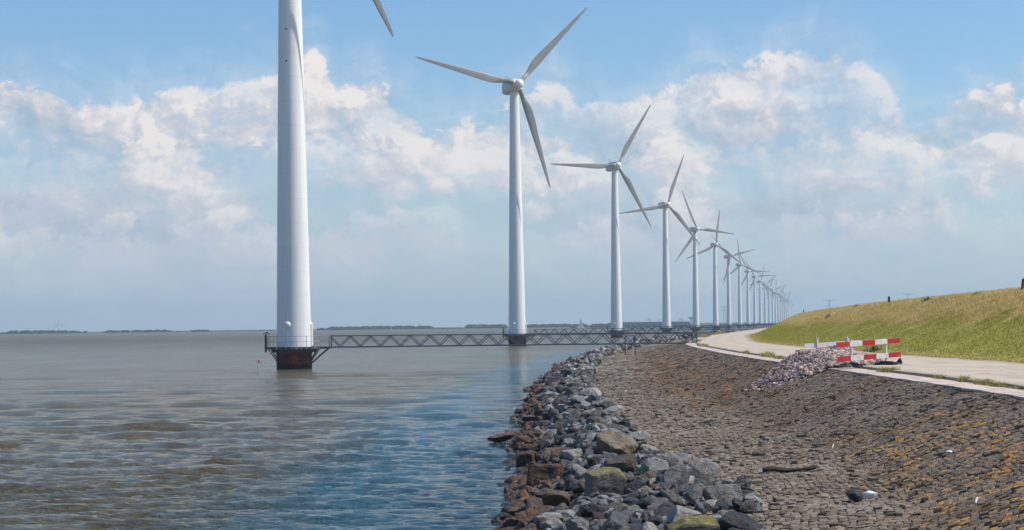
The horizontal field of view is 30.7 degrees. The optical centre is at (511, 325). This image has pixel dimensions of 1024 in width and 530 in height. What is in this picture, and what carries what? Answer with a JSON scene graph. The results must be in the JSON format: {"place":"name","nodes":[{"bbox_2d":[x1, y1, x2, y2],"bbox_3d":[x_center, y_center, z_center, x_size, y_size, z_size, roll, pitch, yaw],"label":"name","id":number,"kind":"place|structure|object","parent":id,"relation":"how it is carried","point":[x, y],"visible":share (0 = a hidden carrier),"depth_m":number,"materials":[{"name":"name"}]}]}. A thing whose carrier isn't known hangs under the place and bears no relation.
{"place":"outdoors","nodes":[
{"label":"outdoors","id":0,"kind":"place"},
{"bbox_2d":[0,325,772,529],"bbox_3d":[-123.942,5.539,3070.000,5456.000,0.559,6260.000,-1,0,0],"label":"water","id":1,"kind":"structure","parent":0,"point":[187,431],"depth_m":76.64,"materials":[{"name":"liquid"}]},
{"bbox_2d":[264,0,393,369],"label":"wind turbine","id":2,"kind":"object","parent":1,"relation":"in","point":[294,348],"visible":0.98,"depth_m":184.96,"materials":[{"name":"metal"}]},
{"bbox_2d":[331,332,696,347],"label":"footbridge","id":3,"kind":"object","parent":2,"relation":"attached to","point":[441,345],"visible":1,"depth_m":191.13,"materials":[{"name":"paint"}]},
{"bbox_2d":[487,431,515,441],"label":"boulder","id":4,"kind":"object","parent":1,"relation":"in","point":[504,436],"visible":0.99,"depth_m":65.39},
{"bbox_2d":[416,8,586,343],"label":"wind turbine","id":5,"kind":"object","parent":1,"relation":"in","point":[513,88],"visible":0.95,"depth_m":374.28,"materials":[{"name":"white metal"}]},
{"bbox_2d":[535,327,729,334],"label":"footbridge","id":6,"kind":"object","parent":5,"relation":"attached to","point":[638,331],"visible":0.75,"depth_m":377.08,"materials":[{"name":"paint"}]},
{"bbox_2d":[622,321,690,327],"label":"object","id":7,"kind":"structure","parent":1,"relation":"in","point":[636,324],"depth_m":2144.00,"materials":[{"name":"metal"}]},
{"bbox_2d":[751,275,775,325],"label":"wind turbine","id":8,"kind":"object","parent":1,"relation":"in","point":[765,317],"visible":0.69,"depth_m":2396.12,"materials":[{"name":"white metal"}]},
{"bbox_2d":[0,323,774,334],"bbox_3d":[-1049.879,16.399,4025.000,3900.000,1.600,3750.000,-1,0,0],"label":"shore land","id":9,"kind":"structure","parent":0,"point":[188,331],"depth_m":2269.15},
{"bbox_2d":[4,330,80,333],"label":"distant wood","id":10,"kind":"object","parent":9,"relation":"on","point":[35,331],"visible":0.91,"depth_m":2316.70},
{"bbox_2d":[104,329,171,332],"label":"distant wood","id":11,"kind":"object","parent":9,"relation":"on","point":[126,331],"visible":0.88,"depth_m":2322.69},
{"bbox_2d":[325,325,433,329],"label":"distant wood","id":12,"kind":"object","parent":9,"relation":"on","point":[377,327],"visible":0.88,"depth_m":2319.40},
{"bbox_2d":[465,324,507,327],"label":"distant wood","id":13,"kind":"object","parent":9,"relation":"on","point":[487,326],"visible":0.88,"depth_m":2321.05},
{"bbox_2d":[526,323,589,327],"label":"distant wood","id":14,"kind":"object","parent":9,"relation":"on","point":[553,325],"visible":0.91,"depth_m":2321.32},
{"bbox_2d":[0,0,1023,332],"label":"sky","id":15,"kind":"structure","parent":0,"point":[864,151],"materials":[{"name":"blue"}]},
{"bbox_2d":[595,338,724,377],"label":"stone pavement","id":16,"kind":"structure","parent":0,"point":[652,360],"depth_m":137.05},
{"bbox_2d":[642,337,697,346],"bbox_3d":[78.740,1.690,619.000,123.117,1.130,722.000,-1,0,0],"label":"stone pavement beyond","id":17,"kind":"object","parent":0,"point":[667,342],"visible":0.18,"depth_m":292.44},
{"bbox_2d":[628,325,755,330],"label":"footbridge","id":18,"kind":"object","parent":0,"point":[695,326],"visible":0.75,"depth_m":565.89,"materials":[{"name":"paint"}]},
{"bbox_2d":[675,324,770,328],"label":"footbridge","id":19,"kind":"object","parent":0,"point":[716,326],"visible":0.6,"depth_m":755.26,"materials":[{"name":"paint"}]},
{"bbox_2d":[691,322,763,325],"bbox_3d":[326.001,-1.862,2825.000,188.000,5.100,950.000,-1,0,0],"label":"headland","id":20,"kind":"structure","parent":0,"point":[706,324],"depth_m":2425.08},
{"bbox_2d":[703,324,772,326],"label":"footbridge","id":21,"kind":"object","parent":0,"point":[745,326],"visible":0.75,"depth_m":952.20,"materials":[{"name":"paint"}]},
{"bbox_2d":[569,298,1023,505],"bbox_3d":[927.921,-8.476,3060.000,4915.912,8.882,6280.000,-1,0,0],"label":"ground","id":22,"kind":"structure","parent":0,"point":[951,390],"depth_m":92.28,"materials":[{"name":"green plant"}]},
{"bbox_2d":[490,512,512,521],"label":"boulder","id":23,"kind":"object","parent":22,"relation":"on","point":[501,517],"visible":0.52,"depth_m":39.24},
{"bbox_2d":[503,519,518,527],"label":"boulder","id":24,"kind":"object","parent":22,"relation":"on","point":[510,522],"visible":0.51,"depth_m":36.79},
{"bbox_2d":[505,489,519,500],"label":"boulder","id":25,"kind":"object","parent":22,"relation":"on","point":[515,493],"visible":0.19,"depth_m":43.94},
{"bbox_2d":[507,502,525,514],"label":"boulder","id":26,"kind":"object","parent":22,"relation":"on","point":[515,509],"visible":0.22,"depth_m":39.63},
{"bbox_2d":[508,435,531,446],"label":"boulder","id":27,"kind":"object","parent":22,"relation":"on","point":[523,438],"visible":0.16,"depth_m":62.27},
{"bbox_2d":[515,519,526,529],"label":"boulder","id":28,"kind":"object","parent":22,"relation":"on","point":[522,523],"visible":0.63,"depth_m":35.13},
{"bbox_2d":[517,489,528,498],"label":"boulder","id":29,"kind":"object","parent":22,"relation":"on","point":[523,493],"visible":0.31,"depth_m":41.96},
{"bbox_2d":[516,450,534,466],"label":"boulder","id":30,"kind":"object","parent":22,"relation":"on","point":[523,458],"visible":0.85,"depth_m":53.80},
{"bbox_2d":[521,415,535,421],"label":"boulder","id":31,"kind":"object","parent":22,"relation":"on","point":[527,418],"visible":0.74,"depth_m":78.31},
{"bbox_2d":[525,499,537,509],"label":"boulder","id":32,"kind":"object","parent":22,"relation":"on","point":[529,503],"visible":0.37,"depth_m":39.00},
{"bbox_2d":[523,497,543,506],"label":"boulder","id":33,"kind":"object","parent":22,"relation":"on","point":[537,501],"visible":0.24,"depth_m":39.36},
{"bbox_2d":[527,505,554,515],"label":"boulder","id":34,"kind":"object","parent":22,"relation":"on","point":[538,510],"visible":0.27,"depth_m":37.75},
{"bbox_2d":[541,412,550,420],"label":"boulder","id":35,"kind":"object","parent":22,"relation":"on","point":[545,416],"visible":0.26,"depth_m":69.31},
{"bbox_2d":[542,454,551,463],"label":"boulder","id":36,"kind":"object","parent":22,"relation":"on","point":[546,458],"visible":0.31,"depth_m":50.46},
{"bbox_2d":[532,512,562,529],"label":"boulder","id":37,"kind":"object","parent":22,"relation":"on","point":[547,515],"visible":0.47,"depth_m":33.05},
{"bbox_2d":[541,490,569,506],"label":"boulder","id":38,"kind":"object","parent":22,"relation":"on","point":[554,498],"visible":0.84,"depth_m":38.08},
{"bbox_2d":[559,448,582,460],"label":"boulder","id":39,"kind":"object","parent":22,"relation":"on","point":[572,454],"visible":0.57,"depth_m":48.95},
{"bbox_2d":[585,423,599,429],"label":"boulder","id":40,"kind":"object","parent":22,"relation":"on","point":[595,426],"visible":0.34,"depth_m":54.25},
{"bbox_2d":[551,105,650,337],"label":"wind turbine","id":41,"kind":"object","parent":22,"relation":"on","point":[616,307],"visible":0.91,"depth_m":567.88,"materials":[{"name":"white metal"}]},
{"bbox_2d":[584,467,627,496],"bbox_3d":[1.851,3.165,36.800,0.818,0.719,0.644,1,3,-14],"label":"boulder","id":42,"kind":"object","parent":22,"relation":"on","point":[602,480],"visible":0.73,"depth_m":36.52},
{"bbox_2d":[589,323,627,327],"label":"distant wood","id":43,"kind":"object","parent":22,"relation":"on","point":[601,325],"visible":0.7,"depth_m":2135.50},
{"bbox_2d":[596,431,638,454],"bbox_3d":[2.600,3.007,46.478,0.743,0.771,1.096,-1,0,38],"label":"boulder","id":44,"kind":"object","parent":22,"relation":"on","point":[619,443],"visible":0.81,"depth_m":46.23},
{"bbox_2d":[604,453,637,472],"bbox_3d":[2.419,3.112,41.100,0.786,0.546,0.619,-5,-3,-3],"label":"boulder","id":45,"kind":"object","parent":22,"relation":"on","point":[626,463],"visible":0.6,"depth_m":40.93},
{"bbox_2d":[495,330,762,529],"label":"rock bank","id":46,"kind":"object","parent":22,"relation":"on","point":[549,388],"visible":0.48,"depth_m":54.41,"materials":[{"name":"stone"}]},
{"bbox_2d":[526,463,560,486],"bbox_3d":[0.788,3.686,46.009,0.841,0.558,0.669,-1,0,6],"label":"boulder","id":47,"kind":"object","parent":46,"relation":"on","point":[542,472],"visible":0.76,"depth_m":45.73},
{"bbox_2d":[539,516,562,529],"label":"boulder","id":48,"kind":"object","parent":46,"relation":"on","point":[552,522],"visible":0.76,"depth_m":31.73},
{"bbox_2d":[554,435,563,445],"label":"boulder","id":49,"kind":"object","parent":46,"relation":"on","point":[558,439],"visible":0.56,"depth_m":54.26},
{"bbox_2d":[551,447,570,458],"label":"boulder","id":50,"kind":"object","parent":46,"relation":"on","point":[555,453],"visible":0.51,"depth_m":50.49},
{"bbox_2d":[559,509,575,516],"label":"boulder","id":51,"kind":"object","parent":46,"relation":"on","point":[569,512],"visible":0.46,"depth_m":33.10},
{"bbox_2d":[564,438,574,447],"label":"boulder","id":52,"kind":"object","parent":46,"relation":"on","point":[569,442],"visible":0.94,"depth_m":52.29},
{"bbox_2d":[564,386,579,395],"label":"boulder","id":53,"kind":"object","parent":46,"relation":"on","point":[570,390],"visible":0.49,"depth_m":80.96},
{"bbox_2d":[561,517,588,529],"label":"boulder","id":54,"kind":"object","parent":46,"relation":"on","point":[582,521],"visible":0.51,"depth_m":28.52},
{"bbox_2d":[565,520,588,529],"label":"boulder","id":55,"kind":"object","parent":46,"relation":"on","point":[570,525],"visible":1,"depth_m":26.84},
{"bbox_2d":[571,396,584,403],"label":"boulder","id":56,"kind":"object","parent":46,"relation":"on","point":[577,399],"visible":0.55,"depth_m":69.81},
{"bbox_2d":[579,402,590,408],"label":"boulder","id":57,"kind":"object","parent":46,"relation":"on","point":[583,405],"visible":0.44,"depth_m":66.94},
{"bbox_2d":[579,388,601,396],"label":"boulder","id":58,"kind":"object","parent":46,"relation":"on","point":[587,391],"visible":0.41,"depth_m":76.20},
{"bbox_2d":[577,503,608,516],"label":"boulder","id":59,"kind":"object","parent":46,"relation":"on","point":[587,510],"visible":0.91,"depth_m":30.73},
{"bbox_2d":[587,409,601,416],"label":"boulder","id":60,"kind":"object","parent":46,"relation":"on","point":[597,413],"visible":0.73,"depth_m":59.56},
{"bbox_2d":[586,464,603,471],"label":"boulder","id":61,"kind":"object","parent":46,"relation":"on","point":[596,466],"visible":0.34,"depth_m":41.18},
{"bbox_2d":[586,416,604,424],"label":"boulder","id":62,"kind":"object","parent":46,"relation":"on","point":[593,419],"visible":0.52,"depth_m":54.69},
{"bbox_2d":[591,512,606,518],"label":"boulder","id":63,"kind":"object","parent":46,"relation":"on","point":[597,515],"visible":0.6,"depth_m":30.61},
{"bbox_2d":[597,498,608,506],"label":"boulder","id":64,"kind":"object","parent":46,"relation":"on","point":[602,502],"visible":0.56,"depth_m":32.42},
{"bbox_2d":[600,519,607,529],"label":"boulder","id":65,"kind":"object","parent":46,"relation":"on","point":[603,524],"visible":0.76,"depth_m":28.40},
{"bbox_2d":[603,508,616,518],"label":"boulder","id":66,"kind":"object","parent":46,"relation":"on","point":[608,512],"visible":0.27,"depth_m":30.65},
{"bbox_2d":[605,510,629,529],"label":"boulder","id":67,"kind":"object","parent":46,"relation":"on","point":[617,520],"visible":0.89,"depth_m":28.19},
{"bbox_2d":[608,502,627,510],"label":"boulder","id":68,"kind":"object","parent":46,"relation":"on","point":[619,506],"visible":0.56,"depth_m":31.98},
{"bbox_2d":[641,521,657,529],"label":"boulder","id":69,"kind":"object","parent":46,"relation":"on","point":[646,525],"visible":1,"depth_m":25.70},
{"bbox_2d":[646,503,660,510],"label":"boulder","id":70,"kind":"object","parent":46,"relation":"on","point":[654,506],"visible":0.19,"depth_m":29.84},
{"bbox_2d":[640,457,668,474],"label":"boulder","id":71,"kind":"object","parent":46,"relation":"on","point":[658,465],"visible":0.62,"depth_m":37.05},
{"bbox_2d":[648,491,661,496],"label":"boulder","id":72,"kind":"object","parent":46,"relation":"on","point":[656,493],"visible":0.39,"depth_m":32.65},
{"bbox_2d":[689,458,718,478],"bbox_3d":[3.730,2.841,36.565,0.699,0.483,0.356,-1,0,-6],"label":"boulder","id":73,"kind":"object","parent":46,"relation":"on","point":[706,466],"visible":0.5,"depth_m":36.48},
{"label":"boulder","id":74,"kind":"object","parent":46,"relation":"on","visible":0},
{"bbox_2d":[656,507,672,515],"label":"boulder","id":75,"kind":"object","parent":74,"relation":"on","point":[664,511],"visible":0.47,"depth_m":29.31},
{"bbox_2d":[621,491,640,499],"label":"boulder","id":76,"kind":"object","parent":22,"relation":"on","point":[636,495],"visible":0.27,"depth_m":33.50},
{"bbox_2d":[621,479,645,495],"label":"boulder","id":77,"kind":"object","parent":22,"relation":"on","point":[637,484],"visible":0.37,"depth_m":35.95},
{"bbox_2d":[619,155,699,331],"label":"wind turbine","id":78,"kind":"object","parent":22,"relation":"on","point":[666,314],"visible":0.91,"depth_m":756.34,"materials":[{"name":"white metal"}]},
{"bbox_2d":[677,452,691,462],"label":"boulder","id":79,"kind":"object","parent":22,"relation":"on","point":[685,456],"visible":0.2,"depth_m":39.68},
{"bbox_2d":[675,191,732,330],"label":"wind turbine","id":80,"kind":"object","parent":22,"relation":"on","point":[695,229],"visible":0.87,"depth_m":955.05,"materials":[{"name":"white metal"}]},
{"bbox_2d":[686,210,742,328],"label":"wind turbine","id":81,"kind":"object","parent":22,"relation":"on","point":[714,245],"visible":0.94,"depth_m":1146.30,"materials":[{"name":"white metal"}]},
{"bbox_2d":[711,235,754,328],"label":"wind turbine","id":82,"kind":"object","parent":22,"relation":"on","point":[727,257],"visible":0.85,"depth_m":1355.39,"materials":[{"name":"white metal"}]},
{"bbox_2d":[726,239,762,327],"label":"wind turbine","id":83,"kind":"object","parent":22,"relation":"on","point":[739,296],"visible":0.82,"depth_m":1547.53,"materials":[{"name":"white metal"}]},
{"bbox_2d":[740,254,768,324],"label":"wind turbine","id":84,"kind":"object","parent":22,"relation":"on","point":[747,271],"visible":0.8,"depth_m":1748.78,"materials":[{"name":"white metal"}]},
{"bbox_2d":[745,260,773,325],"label":"wind turbine","id":85,"kind":"object","parent":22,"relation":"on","point":[754,276],"visible":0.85,"depth_m":1954.17,"materials":[{"name":"white metal"}]},
{"bbox_2d":[750,264,771,325],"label":"wind turbine","id":86,"kind":"object","parent":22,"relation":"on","point":[760,308],"visible":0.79,"depth_m":2172.84,"materials":[{"name":"white metal"}]},
{"bbox_2d":[756,275,776,322],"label":"wind turbine","id":87,"kind":"object","parent":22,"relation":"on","point":[769,321],"visible":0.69,"depth_m":2601.08,"materials":[{"name":"white metal"}]},
{"bbox_2d":[763,281,782,322],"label":"wind turbine","id":88,"kind":"object","parent":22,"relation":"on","point":[772,304],"visible":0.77,"depth_m":2809.89,"materials":[{"name":"white metal"}]},
{"bbox_2d":[766,292,786,322],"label":"wind turbine","id":89,"kind":"object","parent":22,"relation":"on","point":[775,306],"visible":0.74,"depth_m":3016.02,"materials":[{"name":"white metal"}]},
{"bbox_2d":[770,286,784,322],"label":"wind turbine","id":90,"kind":"object","parent":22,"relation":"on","point":[778,306],"visible":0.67,"depth_m":3224.68,"materials":[{"name":"white metal"}]},
{"bbox_2d":[686,328,1023,399],"bbox_3d":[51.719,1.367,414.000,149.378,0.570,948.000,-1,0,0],"label":"kerb path","id":91,"kind":"structure","parent":22,"relation":"on","point":[1010,392],"depth_m":54.92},
{"bbox_2d":[759,351,776,357],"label":"grass tuft","id":92,"kind":"object","parent":91,"relation":"on","point":[768,354],"visible":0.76,"depth_m":95.45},
{"bbox_2d":[862,344,882,351],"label":"weed","id":93,"kind":"object","parent":22,"relation":"on","point":[873,349],"visible":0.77,"depth_m":103.85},
{"bbox_2d":[749,286,1023,362],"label":"dike grass","id":94,"kind":"structure","parent":22,"relation":"on","point":[886,311],"depth_m":113.01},
{"bbox_2d":[876,366,900,372],"bbox_3d":[12.569,1.454,62.299,0.897,0.267,1.605,-1,0,0],"label":"grass tuft","id":95,"kind":"object","parent":22,"relation":"on","point":[886,370],"visible":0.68,"depth_m":62.15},
{"bbox_2d":[957,375,971,381],"bbox_3d":[12.476,1.451,51.520,0.521,0.274,1.166,-1,0,0],"label":"grass tuft","id":96,"kind":"object","parent":22,"relation":"on","point":[961,379],"visible":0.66,"depth_m":51.41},
{"bbox_2d":[973,377,994,385],"bbox_3d":[12.458,1.472,49.097,0.541,0.234,1.575,-1,0,0],"label":"grass tuft","id":97,"kind":"object","parent":22,"relation":"on","point":[984,382],"visible":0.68,"depth_m":49.01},
{"bbox_2d":[986,380,1009,387],"bbox_3d":[12.399,1.490,47.599,0.475,0.198,1.574,-1,0,0],"label":"grass tuft","id":98,"kind":"object","parent":22,"relation":"on","point":[996,384],"visible":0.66,"depth_m":47.50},
{"bbox_2d":[596,354,1023,529],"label":"stone pavement","id":99,"kind":"structure","parent":0,"point":[893,441],"depth_m":42.00,"materials":[{"name":"stone"}]},
{"bbox_2d":[611,423,623,430],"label":"boulder","id":100,"kind":"object","parent":99,"relation":"on","point":[617,426],"visible":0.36,"depth_m":51.60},
{"bbox_2d":[648,515,667,525],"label":"boulder","id":101,"kind":"object","parent":99,"relation":"on","point":[656,520],"visible":0.61,"depth_m":29.05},
{"bbox_2d":[656,496,667,502],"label":"boulder","id":102,"kind":"object","parent":99,"relation":"on","point":[661,499],"visible":0.34,"depth_m":32.24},
{"bbox_2d":[654,500,674,513],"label":"boulder","id":103,"kind":"object","parent":99,"relation":"on","point":[669,503],"visible":0.27,"depth_m":29.51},
{"bbox_2d":[643,509,655,521],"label":"boulder","id":104,"kind":"object","parent":103,"relation":"on","point":[645,514],"visible":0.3,"depth_m":29.52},
{"bbox_2d":[656,453,683,463],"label":"boulder","id":105,"kind":"object","parent":99,"relation":"on","point":[672,457],"visible":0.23,"depth_m":39.35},
{"bbox_2d":[658,487,684,505],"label":"boulder","id":106,"kind":"object","parent":99,"relation":"on","point":[675,499],"visible":0.72,"depth_m":32.34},
{"bbox_2d":[659,464,691,489],"bbox_3d":[2.996,2.894,34.323,0.608,0.665,0.449,-1,0,-45],"label":"boulder","id":107,"kind":"object","parent":99,"relation":"on","point":[678,475],"visible":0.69,"depth_m":34.26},
{"bbox_2d":[665,505,700,523],"bbox_3d":[2.641,2.960,28.700,0.549,0.381,0.432,3,5,-4],"label":"boulder","id":108,"kind":"object","parent":99,"relation":"on","point":[677,512],"visible":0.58,"depth_m":28.59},
{"bbox_2d":[683,483,701,504],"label":"boulder","id":109,"kind":"object","parent":99,"relation":"on","point":[692,493],"visible":0.98,"depth_m":31.66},
{"bbox_2d":[667,515,719,529],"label":"boulder","id":110,"kind":"object","parent":99,"relation":"on","point":[703,522],"visible":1,"depth_m":27.28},
{"bbox_2d":[690,468,712,485],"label":"boulder","id":111,"kind":"object","parent":99,"relation":"on","point":[697,474],"visible":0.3,"depth_m":35.98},
{"bbox_2d":[702,483,742,501],"bbox_3d":[3.636,2.944,32.300,0.658,0.366,0.518,-2,-12,-1],"label":"boulder","id":112,"kind":"object","parent":99,"relation":"on","point":[728,492],"visible":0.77,"depth_m":32.10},
{"bbox_2d":[718,511,762,529],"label":"boulder","id":113,"kind":"object","parent":99,"relation":"on","point":[734,519],"visible":0.94,"depth_m":27.32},
{"bbox_2d":[762,464,817,471],"bbox_3d":[5.699,2.931,38.246,1.110,0.158,0.349,-1,0,0],"label":"driftwood","id":114,"kind":"object","parent":99,"relation":"on","point":[778,469],"visible":1,"depth_m":38.18,"materials":[{"name":"brown wood"}]},
{"bbox_2d":[741,345,884,391],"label":"gravel pile","id":115,"kind":"object","parent":99,"relation":"on","point":[800,363],"visible":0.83,"depth_m":70.25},
{"bbox_2d":[845,489,862,501],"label":"loose stone","id":116,"kind":"object","parent":99,"relation":"on","point":[855,495],"visible":1,"depth_m":31.40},
{"bbox_2d":[864,491,876,498],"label":"litter","id":117,"kind":"object","parent":99,"relation":"on","point":[869,494],"visible":1,"depth_m":31.70,"materials":[{"name":"white plastic"}]},
{"bbox_2d":[696,328,1023,388],"bbox_3d":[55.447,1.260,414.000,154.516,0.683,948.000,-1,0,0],"label":"road","id":118,"kind":"structure","parent":0,"point":[1010,373],"depth_m":68.82,"materials":[{"name":"concrete"}]},
{"bbox_2d":[804,337,859,347],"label":"road barrier","id":119,"kind":"object","parent":118,"relation":"on","point":[816,344],"visible":0.3,"depth_m":79.40,"materials":[{"name":"white plastic"}]},
{"bbox_2d":[836,338,900,366],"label":"road barrier","id":120,"kind":"object","parent":118,"relation":"on","point":[851,358],"visible":0.91,"depth_m":68.15,"materials":[{"name":"red plastic"}]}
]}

